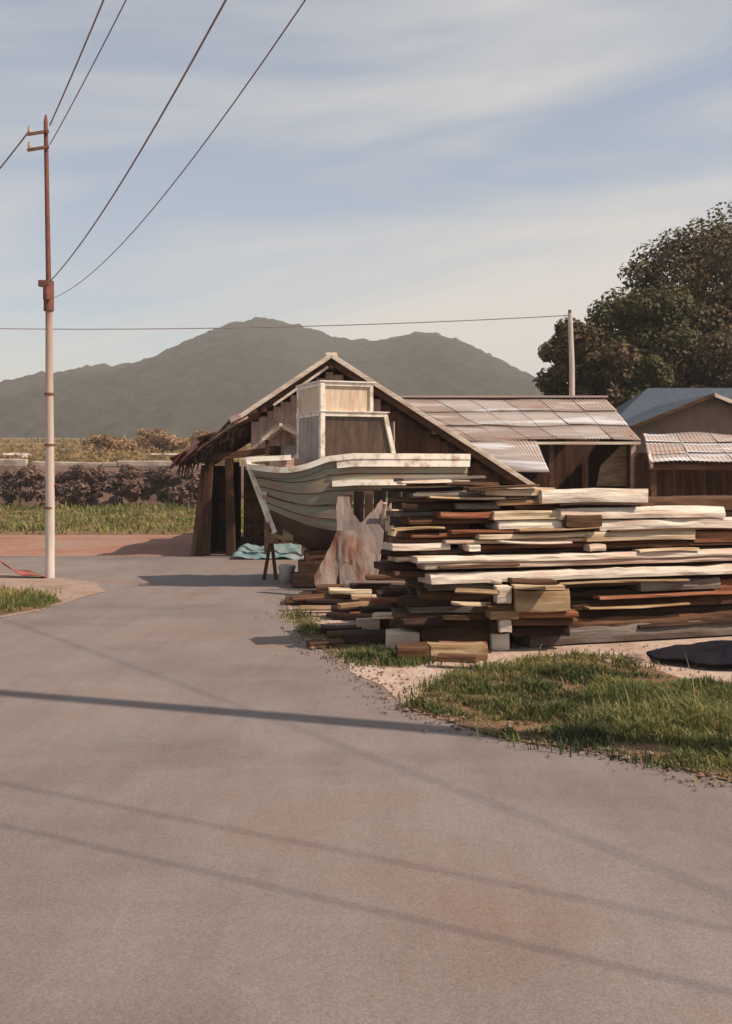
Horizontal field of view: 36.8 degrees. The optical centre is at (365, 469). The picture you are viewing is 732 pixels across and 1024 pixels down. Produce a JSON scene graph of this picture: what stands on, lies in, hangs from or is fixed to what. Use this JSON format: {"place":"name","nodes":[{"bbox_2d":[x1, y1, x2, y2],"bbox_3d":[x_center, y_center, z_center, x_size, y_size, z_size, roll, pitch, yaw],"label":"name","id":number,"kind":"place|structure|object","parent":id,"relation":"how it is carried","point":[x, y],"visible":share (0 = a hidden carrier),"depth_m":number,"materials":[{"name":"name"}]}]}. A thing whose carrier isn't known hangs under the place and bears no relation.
{"place":"outdoors","nodes":[
{"label":"outdoors","id":0,"kind":"place"},
{"bbox_2d":[0,573,105,617],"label":"dirt island","id":1,"kind":"structure","parent":0,"point":[75,589],"depth_m":16.91,"materials":[{"name":"beige soil"}]},
{"bbox_2d":[0,588,61,614],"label":"grass island","id":2,"kind":"structure","parent":1,"relation":"on","point":[31,608],"depth_m":14.51,"materials":[{"name":"plant"}]},
{"bbox_2d":[0,584,70,613],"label":"grass","id":3,"kind":"structure","parent":2,"relation":"on","point":[24,596],"depth_m":14.78,"materials":[{"name":"green plant"}]},
{"bbox_2d":[27,115,58,577],"bbox_3d":[-5.355,-1.960,18.242,0.498,7.920,0.244,0,0,-34],"label":"utility pole","id":4,"kind":"object","parent":1,"relation":"on","point":[49,484],"visible":0.95,"depth_m":18.28,"materials":[{"name":"white concrete"}]},
{"bbox_2d":[46,0,226,285],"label":"overhead wire","id":5,"kind":"object","parent":4,"relation":"attached to","point":[193,58],"visible":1,"depth_m":10.00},
{"bbox_2d":[49,0,305,299],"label":"overhead wire","id":6,"kind":"object","parent":4,"relation":"attached to","point":[301,5],"visible":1,"depth_m":8.48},
{"bbox_2d":[0,459,178,466],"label":"retaining wall","id":7,"kind":"structure","parent":0,"point":[14,462],"depth_m":53.17,"materials":[{"name":"grey concrete"}]},
{"bbox_2d":[0,500,243,534],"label":"grass field","id":8,"kind":"structure","parent":0,"point":[37,532],"depth_m":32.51,"materials":[{"name":"plant"}]},
{"bbox_2d":[0,463,44,505],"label":"scrub bush","id":9,"kind":"object","parent":8,"relation":"on","point":[12,483],"visible":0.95,"depth_m":50.87,"materials":[{"name":"brown plant"}]},
{"bbox_2d":[54,464,104,506],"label":"scrub bush","id":10,"kind":"object","parent":8,"relation":"on","point":[71,489],"visible":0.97,"depth_m":50.86,"materials":[{"name":"brown plant"}]},
{"bbox_2d":[89,464,158,505],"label":"scrub bush","id":11,"kind":"object","parent":8,"relation":"on","point":[129,491],"visible":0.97,"depth_m":50.96,"materials":[{"name":"brown plant"}]},
{"bbox_2d":[134,465,195,507],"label":"scrub bush","id":12,"kind":"object","parent":8,"relation":"on","point":[168,489],"visible":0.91,"depth_m":50.85,"materials":[{"name":"brown plant"}]},
{"bbox_2d":[0,437,264,464],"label":"field","id":13,"kind":"structure","parent":0,"point":[40,443],"depth_m":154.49,"materials":[{"name":"plant"}]},
{"bbox_2d":[82,434,140,452],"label":"dry bush","id":14,"kind":"object","parent":13,"relation":"on","point":[100,442],"visible":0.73,"depth_m":89.16,"materials":[{"name":"beige plant"}]},
{"bbox_2d":[135,428,189,452],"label":"dry bush","id":15,"kind":"object","parent":13,"relation":"on","point":[162,441],"visible":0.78,"depth_m":91.22,"materials":[{"name":"beige plant"}]},
{"bbox_2d":[0,464,264,507],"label":"bank","id":16,"kind":"structure","parent":0,"point":[103,500],"depth_m":52.65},
{"bbox_2d":[0,535,308,555],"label":"dirt track","id":17,"kind":"structure","parent":0,"point":[105,545],"depth_m":26.11,"materials":[{"name":"brown soil"}]},
{"bbox_2d":[167,352,536,558],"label":"barn","id":18,"kind":"structure","parent":17,"relation":"on","point":[266,425],"depth_m":22.93,"materials":[{"name":"wood"}]},
{"bbox_2d":[400,396,640,497],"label":"tin shed","id":19,"kind":"structure","parent":17,"relation":"on","point":[547,441],"depth_m":27.05,"materials":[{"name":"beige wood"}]},
{"bbox_2d":[0,317,599,437],"bbox_3d":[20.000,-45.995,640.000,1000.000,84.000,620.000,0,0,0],"label":"hills","id":20,"kind":"structure","parent":0,"point":[213,380],"depth_m":445.21,"materials":[{"name":"plant"}]},
{"bbox_2d":[0,556,731,1023],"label":"road","id":21,"kind":"structure","parent":0,"point":[214,808],"depth_m":5.28,"materials":[{"name":"grey asphalt"}]},
{"bbox_2d":[232,543,303,559],"bbox_3d":[-1.962,1.660,22.376,1.444,0.328,0.780,0,0,0],"label":"tarp","id":22,"kind":"object","parent":21,"relation":"on","point":[286,550],"visible":0.87,"depth_m":22.32,"materials":[{"name":"teal fabric"}]},
{"bbox_2d":[262,491,292,579],"bbox_3d":[-1.384,1.064,17.340,0.507,1.481,1.429,0,0,-5],"label":"boat prop","id":23,"kind":"object","parent":21,"relation":"on","point":[285,536],"visible":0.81,"depth_m":17.97,"materials":[{"name":"brown wood"}]},
{"bbox_3d":[-0.575,1.615,17.187,0.700,0.370,1.100,0,0,-22],"label":"timber cradle","id":24,"kind":"object","parent":21,"relation":"on","visible":0},
{"bbox_2d":[243,380,470,549],"bbox_3d":[-0.285,0.040,17.304,3.484,2.780,1.713,0,0,-22],"label":"boat","id":25,"kind":"object","parent":24,"relation":"on","point":[345,439],"visible":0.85,"depth_m":16.69,"materials":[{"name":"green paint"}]},
{"bbox_2d":[0,0,731,390],"label":"sky","id":26,"kind":"structure","parent":0,"point":[385,161],"materials":[{"name":"blue"}]},
{"bbox_2d":[287,605,731,708],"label":"dirt yard","id":27,"kind":"structure","parent":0,"point":[723,671],"depth_m":10.29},
{"bbox_2d":[285,595,330,604],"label":"board","id":28,"kind":"object","parent":27,"relation":"on","point":[288,601],"visible":0.2,"depth_m":14.57,"materials":[{"name":"brown wood"}]},
{"bbox_2d":[301,590,375,598],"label":"board","id":29,"kind":"object","parent":28,"relation":"on","point":[309,592],"visible":0.14,"depth_m":14.42,"materials":[{"name":"brown wood"}]},
{"bbox_2d":[314,531,375,587],"bbox_3d":[-0.284,1.268,14.838,0.832,0.886,0.334,0,0,0],"label":"draped tarp","id":30,"kind":"object","parent":29,"relation":"on","point":[353,550],"visible":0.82,"depth_m":14.85,"materials":[{"name":"fabric"}]},
{"bbox_2d":[336,496,383,583],"bbox_3d":[-0.071,1.045,15.474,0.718,1.336,0.587,0,0,0],"label":"leaning sheet","id":31,"kind":"object","parent":27,"relation":"on","point":[369,530],"visible":0.62,"depth_m":15.56,"materials":[{"name":"grey wood"}]},
{"bbox_2d":[292,615,427,666],"bbox_3d":[-0.484,1.788,11.890,0.703,0.001,4.115,0,0,-23],"label":"grass strip","id":32,"kind":"object","parent":27,"relation":"on","point":[348,645],"depth_m":11.08,"materials":[{"name":"soil"}]},
{"bbox_2d":[277,607,444,668],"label":"grass","id":33,"kind":"structure","parent":32,"relation":"on","point":[388,657],"depth_m":10.55,"materials":[{"name":"green plant"}]},
{"bbox_2d":[395,642,429,661],"bbox_3d":[0.433,1.716,10.365,0.298,0.140,0.314,-1,0,-3],"label":"block","id":34,"kind":"object","parent":32,"relation":"on","point":[419,649],"depth_m":10.22,"materials":[{"name":"brown wood"}]},
{"bbox_2d":[343,630,385,643],"bbox_3d":[0.053,1.733,11.462,0.577,0.099,0.319,0,0,-3],"label":"offcut","id":35,"kind":"object","parent":27,"relation":"on","point":[362,636],"visible":0.63,"depth_m":11.31,"materials":[{"name":"brown wood"}]},
{"bbox_2d":[386,628,419,647],"bbox_3d":[0.368,1.697,11.079,0.325,0.172,0.269,1,0,-3],"label":"block","id":36,"kind":"object","parent":27,"relation":"on","point":[394,636],"depth_m":10.96,"materials":[{"name":"grey concrete"}]},
{"bbox_2d":[389,619,509,641],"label":"beam","id":37,"kind":"structure","parent":27,"relation":"on","point":[393,624],"depth_m":11.65,"materials":[{"name":"brown wood"}]},
{"bbox_2d":[394,599,513,608],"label":"beam","id":38,"kind":"structure","parent":37,"relation":"on","point":[397,605],"depth_m":11.73,"materials":[{"name":"brown wood"}]},
{"bbox_2d":[405,581,622,600],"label":"beam","id":39,"kind":"structure","parent":38,"relation":"on","point":[413,585],"depth_m":11.69,"materials":[{"name":"brown wood"}]},
{"bbox_2d":[404,574,731,585],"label":"beam","id":40,"kind":"structure","parent":39,"relation":"on","point":[414,580],"depth_m":11.78,"materials":[{"name":"brown wood"}]},
{"bbox_3d":[2.504,0.973,12.198,4.459,0.158,0.772,0,0,-18],"label":"beam","id":41,"kind":"object","parent":40,"relation":"on","visible":0},
{"bbox_2d":[450,544,624,549],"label":"beam","id":42,"kind":"structure","parent":41,"relation":"on","point":[453,545],"depth_m":11.29,"materials":[{"name":"brown wood"}]},
{"bbox_2d":[421,527,484,531],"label":"beam","id":43,"kind":"structure","parent":42,"relation":"on","point":[438,531],"depth_m":11.54,"materials":[{"name":"brown wood"}]},
{"bbox_2d":[390,510,731,526],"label":"beam","id":44,"kind":"structure","parent":43,"relation":"on","point":[393,519],"depth_m":11.70,"materials":[{"name":"brown wood"}]},
{"bbox_2d":[417,495,731,511],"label":"beam","id":45,"kind":"structure","parent":44,"relation":"on","point":[725,501],"depth_m":12.15,"materials":[{"name":"brown wood"}]},
{"bbox_2d":[420,628,489,645],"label":"beam","id":46,"kind":"structure","parent":27,"relation":"on","point":[450,634],"depth_m":11.00,"materials":[{"name":"brown wood"}]},
{"bbox_2d":[401,621,486,628],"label":"board","id":47,"kind":"object","parent":46,"relation":"on","point":[464,624],"visible":0.41,"depth_m":10.98,"materials":[{"name":"brown wood"}]},
{"bbox_2d":[391,609,487,620],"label":"board","id":48,"kind":"object","parent":47,"relation":"on","point":[397,614],"visible":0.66,"depth_m":10.99,"materials":[{"name":"brown wood"}]},
{"bbox_2d":[406,605,485,612],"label":"board","id":49,"kind":"object","parent":48,"relation":"on","point":[446,609],"visible":0.52,"depth_m":10.97,"materials":[{"name":"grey wood"}]},
{"bbox_2d":[398,595,488,606],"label":"board","id":50,"kind":"object","parent":49,"relation":"on","point":[410,600],"visible":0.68,"depth_m":10.97,"materials":[{"name":"brown wood"}]},
{"bbox_2d":[416,588,492,599],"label":"board","id":51,"kind":"object","parent":50,"relation":"on","point":[423,593],"visible":0.62,"depth_m":10.98,"materials":[{"name":"brown wood"}]},
{"bbox_2d":[426,641,487,660],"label":"beam","id":52,"kind":"structure","parent":27,"relation":"on","point":[480,648],"depth_m":10.33,"materials":[{"name":"beige wood"}]},
{"bbox_2d":[255,602,731,794],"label":"gravel","id":53,"kind":"structure","parent":27,"relation":"on","point":[698,775],"depth_m":7.96,"materials":[{"name":"grey gravel"}]},
{"bbox_2d":[513,621,731,646],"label":"board","id":54,"kind":"object","parent":27,"relation":"on","point":[598,634],"visible":0.66,"depth_m":11.40,"materials":[{"name":"grey wood"}]},
{"bbox_2d":[508,625,569,636],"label":"beam","id":55,"kind":"structure","parent":54,"relation":"on","point":[548,630],"depth_m":10.92,"materials":[{"name":"brown wood"}]},
{"bbox_2d":[511,618,573,625],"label":"board","id":56,"kind":"object","parent":55,"relation":"on","point":[538,621],"visible":0.68,"depth_m":10.83,"materials":[{"name":"brown wood"}]},
{"bbox_2d":[519,608,578,617],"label":"board","id":57,"kind":"object","parent":56,"relation":"on","point":[571,613],"visible":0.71,"depth_m":10.78,"materials":[{"name":"brown wood"}]},
{"bbox_2d":[514,588,569,612],"bbox_3d":[1.722,1.278,10.763,0.549,0.223,0.098,-2,0,-5],"label":"board","id":58,"kind":"object","parent":57,"relation":"on","point":[540,601],"visible":1,"depth_m":10.73,"materials":[{"name":"beige wood"}]},
{"bbox_2d":[569,610,731,627],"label":"board","id":59,"kind":"object","parent":54,"relation":"on","point":[616,620],"visible":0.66,"depth_m":11.59,"materials":[{"name":"brown wood"}]},
{"bbox_2d":[575,604,731,617],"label":"board","id":60,"kind":"object","parent":59,"relation":"on","point":[648,611],"visible":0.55,"depth_m":11.73,"materials":[{"name":"brown wood"}]},
{"bbox_2d":[570,594,731,609],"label":"board","id":61,"kind":"object","parent":60,"relation":"on","point":[578,603],"visible":0.56,"depth_m":11.66,"materials":[{"name":"brown wood"}]},
{"bbox_2d":[565,586,699,597],"bbox_3d":[2.753,1.293,11.800,1.723,0.093,0.372,0,0,-18],"label":"board","id":62,"kind":"object","parent":61,"relation":"on","point":[587,592],"visible":0.41,"depth_m":11.57,"materials":[{"name":"brown wood"}]},
{"bbox_2d":[623,575,720,590],"bbox_3d":[3.295,1.212,11.855,1.000,0.131,0.374,0,0,-18],"label":"board","id":63,"kind":"object","parent":62,"relation":"on","point":[701,582],"visible":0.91,"depth_m":11.72,"materials":[{"name":"grey wood"}]},
{"bbox_2d":[557,578,688,584],"bbox_3d":[2.674,1.157,11.478,1.543,0.036,0.174,0,0,-18],"label":"slat","id":64,"kind":"object","parent":63,"relation":"on","point":[622,580],"visible":0.91,"depth_m":11.41,"materials":[{"name":"beige wood"}]},
{"bbox_2d":[505,577,640,586],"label":"board","id":65,"kind":"object","parent":64,"relation":"on","point":[600,584],"visible":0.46,"depth_m":11.41,"materials":[{"name":"brown wood"}]},
{"bbox_2d":[418,563,731,584],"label":"board","id":66,"kind":"object","parent":65,"relation":"on","point":[433,578],"visible":0.79,"depth_m":11.24,"materials":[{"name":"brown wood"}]},
{"bbox_2d":[436,561,731,572],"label":"board","id":67,"kind":"object","parent":66,"relation":"on","point":[574,567],"visible":0.56,"depth_m":11.40,"materials":[{"name":"brown wood"}]},
{"bbox_2d":[416,555,731,569],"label":"board","id":68,"kind":"object","parent":67,"relation":"on","point":[430,566],"visible":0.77,"depth_m":11.30,"materials":[{"name":"brown wood"}]},
{"bbox_2d":[408,548,731,563],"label":"board","id":69,"kind":"object","parent":68,"relation":"on","point":[530,556],"visible":0.84,"depth_m":11.22,"materials":[{"name":"brown wood"}]},
{"bbox_2d":[417,547,639,553],"bbox_3d":[1.661,0.811,11.396,2.493,0.063,0.374,0,0,-18],"label":"board","id":70,"kind":"object","parent":69,"relation":"on","point":[454,550],"visible":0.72,"depth_m":11.16,"materials":[{"name":"brown wood"}]},
{"bbox_2d":[382,542,450,550],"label":"board","id":71,"kind":"object","parent":70,"relation":"on","point":[392,546],"visible":0.94,"depth_m":10.84,"materials":[{"name":"beige wood"}]},
{"bbox_2d":[388,537,469,542],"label":"board","id":72,"kind":"object","parent":71,"relation":"on","point":[412,540],"visible":0.72,"depth_m":10.93,"materials":[{"name":"brown wood"}]},
{"bbox_2d":[401,532,491,537],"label":"board","id":73,"kind":"object","parent":72,"relation":"on","point":[425,534],"visible":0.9,"depth_m":10.93,"materials":[{"name":"brown wood"}]},
{"bbox_2d":[394,523,470,531],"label":"board","id":74,"kind":"object","parent":73,"relation":"on","point":[455,526],"visible":0.66,"depth_m":11.00,"materials":[{"name":"brown wood"}]},
{"bbox_2d":[399,516,494,524],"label":"board","id":75,"kind":"object","parent":74,"relation":"on","point":[419,520],"visible":0.77,"depth_m":10.97,"materials":[{"name":"brown wood"}]},
{"bbox_2d":[432,511,491,518],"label":"board","id":76,"kind":"object","parent":75,"relation":"on","point":[468,514],"visible":0.91,"depth_m":10.96,"materials":[{"name":"brown wood"}]},
{"bbox_2d":[454,502,499,508],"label":"board","id":77,"kind":"object","parent":76,"relation":"on","point":[481,505],"visible":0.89,"depth_m":11.05,"materials":[{"name":"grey wood"}]},
{"bbox_2d":[392,502,459,509],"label":"board","id":78,"kind":"object","parent":77,"relation":"on","point":[420,505],"visible":1,"depth_m":10.96,"materials":[{"name":"brown wood"}]},
{"bbox_2d":[388,497,500,501],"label":"board","id":79,"kind":"object","parent":78,"relation":"on","point":[398,499],"visible":0.6,"depth_m":10.98,"materials":[{"name":"brown wood"}]},
{"bbox_2d":[402,491,498,497],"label":"board","id":80,"kind":"object","parent":79,"relation":"on","point":[446,494],"visible":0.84,"depth_m":10.99,"materials":[{"name":"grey wood"}]},
{"bbox_2d":[471,487,554,495],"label":"board","id":81,"kind":"object","parent":80,"relation":"on","point":[517,491],"visible":0.86,"depth_m":11.11,"materials":[{"name":"beige wood"}]},
{"bbox_2d":[477,540,688,548],"bbox_3d":[2.202,0.773,11.546,2.551,0.043,0.367,0,0,-18],"label":"board","id":82,"kind":"object","parent":70,"relation":"on","point":[508,546],"visible":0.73,"depth_m":11.33,"materials":[{"name":"brown wood"}]},
{"bbox_2d":[442,537,583,543],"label":"board","id":83,"kind":"object","parent":82,"relation":"on","point":[470,541],"visible":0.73,"depth_m":11.06,"materials":[{"name":"brown wood"}]},
{"bbox_2d":[470,530,589,538],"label":"board","id":84,"kind":"object","parent":83,"relation":"on","point":[561,534],"visible":0.78,"depth_m":11.15,"materials":[{"name":"beige wood"}]},
{"bbox_2d":[439,528,560,533],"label":"board","id":85,"kind":"object","parent":84,"relation":"on","point":[478,530],"visible":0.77,"depth_m":11.04,"materials":[{"name":"brown wood"}]},
{"bbox_2d":[485,519,565,528],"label":"board","id":86,"kind":"object","parent":85,"relation":"on","point":[526,524],"visible":0.82,"depth_m":11.14,"materials":[{"name":"beige wood"}]},
{"bbox_2d":[480,509,558,519],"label":"board","id":87,"kind":"object","parent":86,"relation":"on","point":[522,514],"visible":0.95,"depth_m":11.12,"materials":[{"name":"beige wood"}]},
{"bbox_2d":[515,527,600,530],"bbox_3d":[1.945,0.599,11.216,0.907,0.037,0.185,-1,0,-18],"label":"slat","id":88,"kind":"object","parent":85,"relation":"on","point":[563,529],"visible":0.89,"depth_m":11.17,"materials":[{"name":"beige wood"}]},
{"bbox_2d":[561,515,601,526],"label":"board","id":89,"kind":"object","parent":88,"relation":"on","point":[582,521],"visible":0.77,"depth_m":11.22,"materials":[{"name":"brown wood"}]},
{"bbox_2d":[581,530,695,541],"bbox_3d":[2.833,0.685,11.664,1.312,0.110,0.364,0,0,-18],"label":"board","id":90,"kind":"object","parent":82,"relation":"on","point":[595,536],"visible":0.79,"depth_m":11.49,"materials":[{"name":"beige wood"}]},
{"bbox_2d":[586,517,731,530],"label":"board","id":91,"kind":"object","parent":90,"relation":"on","point":[648,523],"visible":0.83,"depth_m":11.61,"materials":[{"name":"brown wood"}]},
{"bbox_2d":[545,505,725,519],"bbox_3d":[2.866,0.446,11.673,1.996,0.129,0.374,0,0,-18],"label":"board","id":92,"kind":"object","parent":91,"relation":"on","point":[681,511],"visible":0.81,"depth_m":11.53,"materials":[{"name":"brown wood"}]},
{"bbox_2d":[504,503,653,508],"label":"board","id":93,"kind":"object","parent":92,"relation":"on","point":[547,506],"visible":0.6,"depth_m":11.35,"materials":[{"name":"brown wood"}]},
{"bbox_2d":[483,498,599,505],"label":"board","id":94,"kind":"object","parent":93,"relation":"on","point":[518,501],"visible":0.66,"depth_m":11.15,"materials":[{"name":"beige wood"}]},
{"bbox_2d":[526,488,647,503],"bbox_3d":[2.318,0.267,11.513,1.264,0.152,0.375,0,0,-18],"label":"board","id":95,"kind":"object","parent":94,"relation":"on","point":[583,495],"visible":0.91,"depth_m":11.34,"materials":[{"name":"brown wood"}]},
{"bbox_2d":[592,590,731,599],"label":"slat","id":96,"kind":"object","parent":61,"relation":"on","point":[652,595],"visible":1,"depth_m":11.56,"materials":[{"name":"brown wood"}]},
{"bbox_2d":[646,640,731,665],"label":"plastic sheet","id":97,"kind":"object","parent":27,"relation":"on","point":[715,653],"visible":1,"depth_m":10.21,"materials":[{"name":"black plastic"}]},
{"bbox_2d":[395,644,731,787],"bbox_3d":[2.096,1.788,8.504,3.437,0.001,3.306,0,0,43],"label":"grass verge","id":98,"kind":"object","parent":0,"point":[624,744],"depth_m":7.82,"materials":[{"name":"plant"}]},
{"bbox_2d":[634,432,731,495],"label":"open shed","id":99,"kind":"structure","parent":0,"point":[669,466],"depth_m":24.97,"materials":[{"name":"metal"}]},
{"label":"ground","id":100,"kind":"structure","parent":0,"visible":0},
{"bbox_2d":[568,310,574,395],"bbox_3d":[6.347,-1.576,34.000,0.216,6.752,0.176,0,0,0],"label":"utility pole","id":101,"kind":"object","parent":100,"relation":"on","point":[571,361],"visible":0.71,"depth_m":33.94,"materials":[{"name":"concrete"}]},
{"bbox_2d":[0,315,567,329],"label":"overhead wire","id":102,"kind":"object","parent":101,"relation":"attached to","point":[296,326],"visible":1,"depth_m":34.70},
{"bbox_2d":[532,316,640,403],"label":"evergreen tree","id":103,"kind":"object","parent":100,"relation":"on","point":[599,370],"visible":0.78,"depth_m":40.25,"materials":[{"name":"green plant"}]},
{"bbox_2d":[592,353,674,410],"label":"evergreen tree","id":104,"kind":"object","parent":100,"relation":"on","point":[649,370],"visible":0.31,"depth_m":41.74,"materials":[{"name":"green plant"}]},
{"bbox_2d":[584,282,701,380],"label":"evergreen tree","id":105,"kind":"object","parent":100,"relation":"on","point":[645,326],"visible":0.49,"depth_m":43.60,"materials":[{"name":"green plant"}]},
{"bbox_2d":[590,388,731,424],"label":"blue roofed house","id":106,"kind":"structure","parent":100,"relation":"on","point":[645,400],"depth_m":38.01,"materials":[{"name":"metal"}]},
{"bbox_2d":[597,393,731,451],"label":"gable house","id":107,"kind":"structure","parent":100,"relation":"on","point":[710,413],"depth_m":31.85,"materials":[{"name":"brown wood"}]},
{"bbox_2d":[617,216,731,377],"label":"evergreen tree","id":108,"kind":"object","parent":100,"relation":"on","point":[712,312],"visible":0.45,"depth_m":47.96,"materials":[{"name":"green plant"}]},
{"bbox_2d":[645,328,731,387],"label":"evergreen tree","id":109,"kind":"object","parent":100,"relation":"on","point":[710,362],"visible":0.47,"depth_m":42.69,"materials":[{"name":"green plant"}]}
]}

